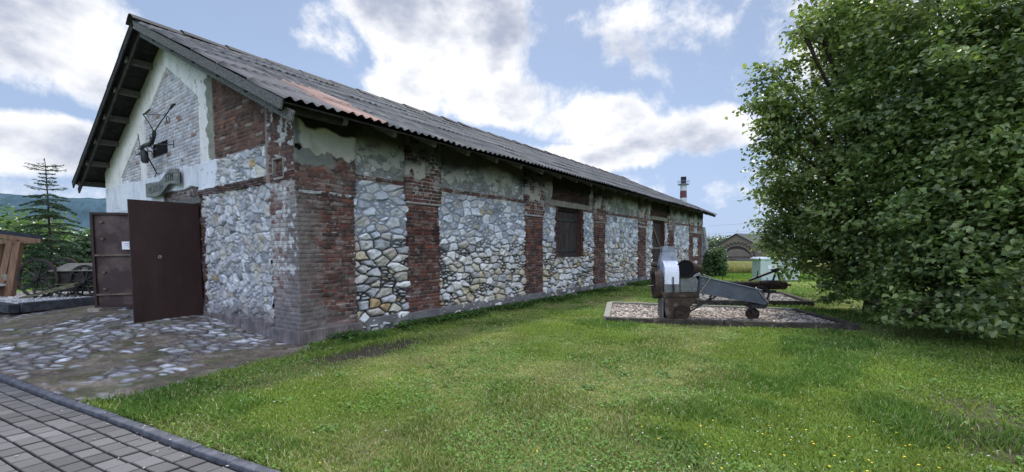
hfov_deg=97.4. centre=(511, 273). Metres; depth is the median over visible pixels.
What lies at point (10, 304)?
gravel bed
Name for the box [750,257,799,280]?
utility cabinet
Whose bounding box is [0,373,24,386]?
edging stone
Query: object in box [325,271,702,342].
wall foot weeds
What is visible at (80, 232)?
leafy shrub
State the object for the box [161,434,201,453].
edging stone
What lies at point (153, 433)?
edging stone
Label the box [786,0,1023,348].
linden tree
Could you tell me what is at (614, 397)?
white clover heads
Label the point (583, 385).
plantain rosettes
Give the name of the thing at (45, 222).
leafy shrub
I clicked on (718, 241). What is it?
background tree
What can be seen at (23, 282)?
leafy shrub
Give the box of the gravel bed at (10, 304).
[0,291,93,313]
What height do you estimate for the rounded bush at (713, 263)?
1.962 m
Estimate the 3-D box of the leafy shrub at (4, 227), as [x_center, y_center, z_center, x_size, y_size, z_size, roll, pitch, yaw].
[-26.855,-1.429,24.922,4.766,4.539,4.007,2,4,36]
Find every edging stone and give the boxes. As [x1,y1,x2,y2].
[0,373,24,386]
[17,382,56,398]
[48,394,93,413]
[87,407,117,421]
[109,415,140,430]
[134,424,169,442]
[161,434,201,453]
[193,446,238,466]
[230,458,280,471]
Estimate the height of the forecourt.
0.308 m
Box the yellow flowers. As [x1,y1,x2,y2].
[305,317,1020,470]
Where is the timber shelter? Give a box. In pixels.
[0,230,42,296]
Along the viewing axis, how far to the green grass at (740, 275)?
25.42 m
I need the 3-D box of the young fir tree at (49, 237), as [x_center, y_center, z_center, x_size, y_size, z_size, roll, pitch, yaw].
[-20.412,-2.049,19.731,3.398,6.076,3.615,2,4,36]
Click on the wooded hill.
(82, 208)
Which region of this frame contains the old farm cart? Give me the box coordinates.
[16,258,93,298]
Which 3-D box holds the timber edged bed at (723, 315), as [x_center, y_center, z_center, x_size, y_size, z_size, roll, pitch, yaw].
[4.765,0.955,10.873,5.049,0.132,3.171,0,3,16]
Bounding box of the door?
[651,216,667,267]
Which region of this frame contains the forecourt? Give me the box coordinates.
[0,306,308,404]
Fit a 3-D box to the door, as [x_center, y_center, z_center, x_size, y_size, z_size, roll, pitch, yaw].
[7.706,-1.410,23.818,0.380,3.170,2.690,2,4,36]
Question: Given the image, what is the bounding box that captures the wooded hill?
[0,193,106,233]
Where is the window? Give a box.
[550,199,589,262]
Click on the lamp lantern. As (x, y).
(144, 155)
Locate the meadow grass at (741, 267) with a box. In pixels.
[700,261,976,274]
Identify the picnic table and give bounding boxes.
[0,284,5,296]
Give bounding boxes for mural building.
[710,233,798,260]
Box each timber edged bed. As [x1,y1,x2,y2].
[603,301,859,330]
[694,291,813,305]
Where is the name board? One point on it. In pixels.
(164, 183)
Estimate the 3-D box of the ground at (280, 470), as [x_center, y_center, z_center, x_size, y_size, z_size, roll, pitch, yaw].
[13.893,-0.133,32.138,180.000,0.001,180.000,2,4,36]
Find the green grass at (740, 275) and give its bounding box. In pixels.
[702,272,967,282]
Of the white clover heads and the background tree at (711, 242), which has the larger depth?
the background tree at (711, 242)
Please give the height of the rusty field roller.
1.023 m
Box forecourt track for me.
[0,291,113,322]
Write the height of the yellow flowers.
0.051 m
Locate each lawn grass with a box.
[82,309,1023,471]
[508,274,1023,332]
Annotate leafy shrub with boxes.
[0,199,86,239]
[0,206,76,283]
[17,254,30,288]
[44,230,91,276]
[61,228,89,239]
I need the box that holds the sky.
[0,0,1022,239]
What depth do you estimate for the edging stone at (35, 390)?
5.30 m
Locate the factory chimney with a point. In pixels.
(683, 190)
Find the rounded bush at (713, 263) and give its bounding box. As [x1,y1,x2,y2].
[701,245,728,275]
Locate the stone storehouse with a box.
[71,13,716,345]
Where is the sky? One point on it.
(642, 92)
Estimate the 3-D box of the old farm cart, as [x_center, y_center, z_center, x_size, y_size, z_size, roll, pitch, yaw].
[-13.078,0.114,13.391,2.815,1.189,1.262,-1,3,-1]
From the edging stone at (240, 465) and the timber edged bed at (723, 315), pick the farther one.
the timber edged bed at (723, 315)
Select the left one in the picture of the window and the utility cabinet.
the window
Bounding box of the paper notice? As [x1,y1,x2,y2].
[122,242,129,248]
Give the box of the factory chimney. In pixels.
[678,177,688,201]
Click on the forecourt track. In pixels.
(5, 317)
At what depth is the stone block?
11.02 m
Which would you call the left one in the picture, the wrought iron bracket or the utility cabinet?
the wrought iron bracket
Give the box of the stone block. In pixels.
[87,308,104,311]
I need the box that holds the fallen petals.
[10,375,254,469]
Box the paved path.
[0,382,234,471]
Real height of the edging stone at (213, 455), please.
0.171 m
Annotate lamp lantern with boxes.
[140,147,148,162]
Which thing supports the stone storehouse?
on the ground at (280, 470)
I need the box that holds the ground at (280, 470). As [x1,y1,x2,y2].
[17,260,810,470]
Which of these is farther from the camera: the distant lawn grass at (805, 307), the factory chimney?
the factory chimney
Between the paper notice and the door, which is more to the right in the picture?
the door
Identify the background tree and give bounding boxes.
[707,235,726,248]
[714,235,730,244]
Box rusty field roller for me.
[697,267,790,299]
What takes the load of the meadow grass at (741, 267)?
on the ground at (280, 470)
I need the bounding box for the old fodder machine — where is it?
[648,246,768,319]
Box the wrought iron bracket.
[136,103,175,176]
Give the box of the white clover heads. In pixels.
[123,309,1018,471]
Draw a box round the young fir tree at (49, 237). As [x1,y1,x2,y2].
[14,158,91,290]
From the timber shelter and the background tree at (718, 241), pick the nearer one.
the timber shelter
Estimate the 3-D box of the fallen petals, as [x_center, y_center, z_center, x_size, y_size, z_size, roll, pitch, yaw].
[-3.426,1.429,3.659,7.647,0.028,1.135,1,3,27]
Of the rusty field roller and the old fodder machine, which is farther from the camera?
the rusty field roller
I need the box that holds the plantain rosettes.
[165,312,1023,471]
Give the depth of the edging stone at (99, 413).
4.50 m
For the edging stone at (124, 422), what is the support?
on the ground at (280, 470)
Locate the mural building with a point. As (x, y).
(738, 246)
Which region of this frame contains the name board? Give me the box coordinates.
[145,168,180,197]
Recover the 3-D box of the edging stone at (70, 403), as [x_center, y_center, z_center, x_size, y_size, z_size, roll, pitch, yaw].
[-4.785,1.464,4.887,0.986,0.168,0.084,1,3,28]
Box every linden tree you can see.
[724,0,943,313]
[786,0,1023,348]

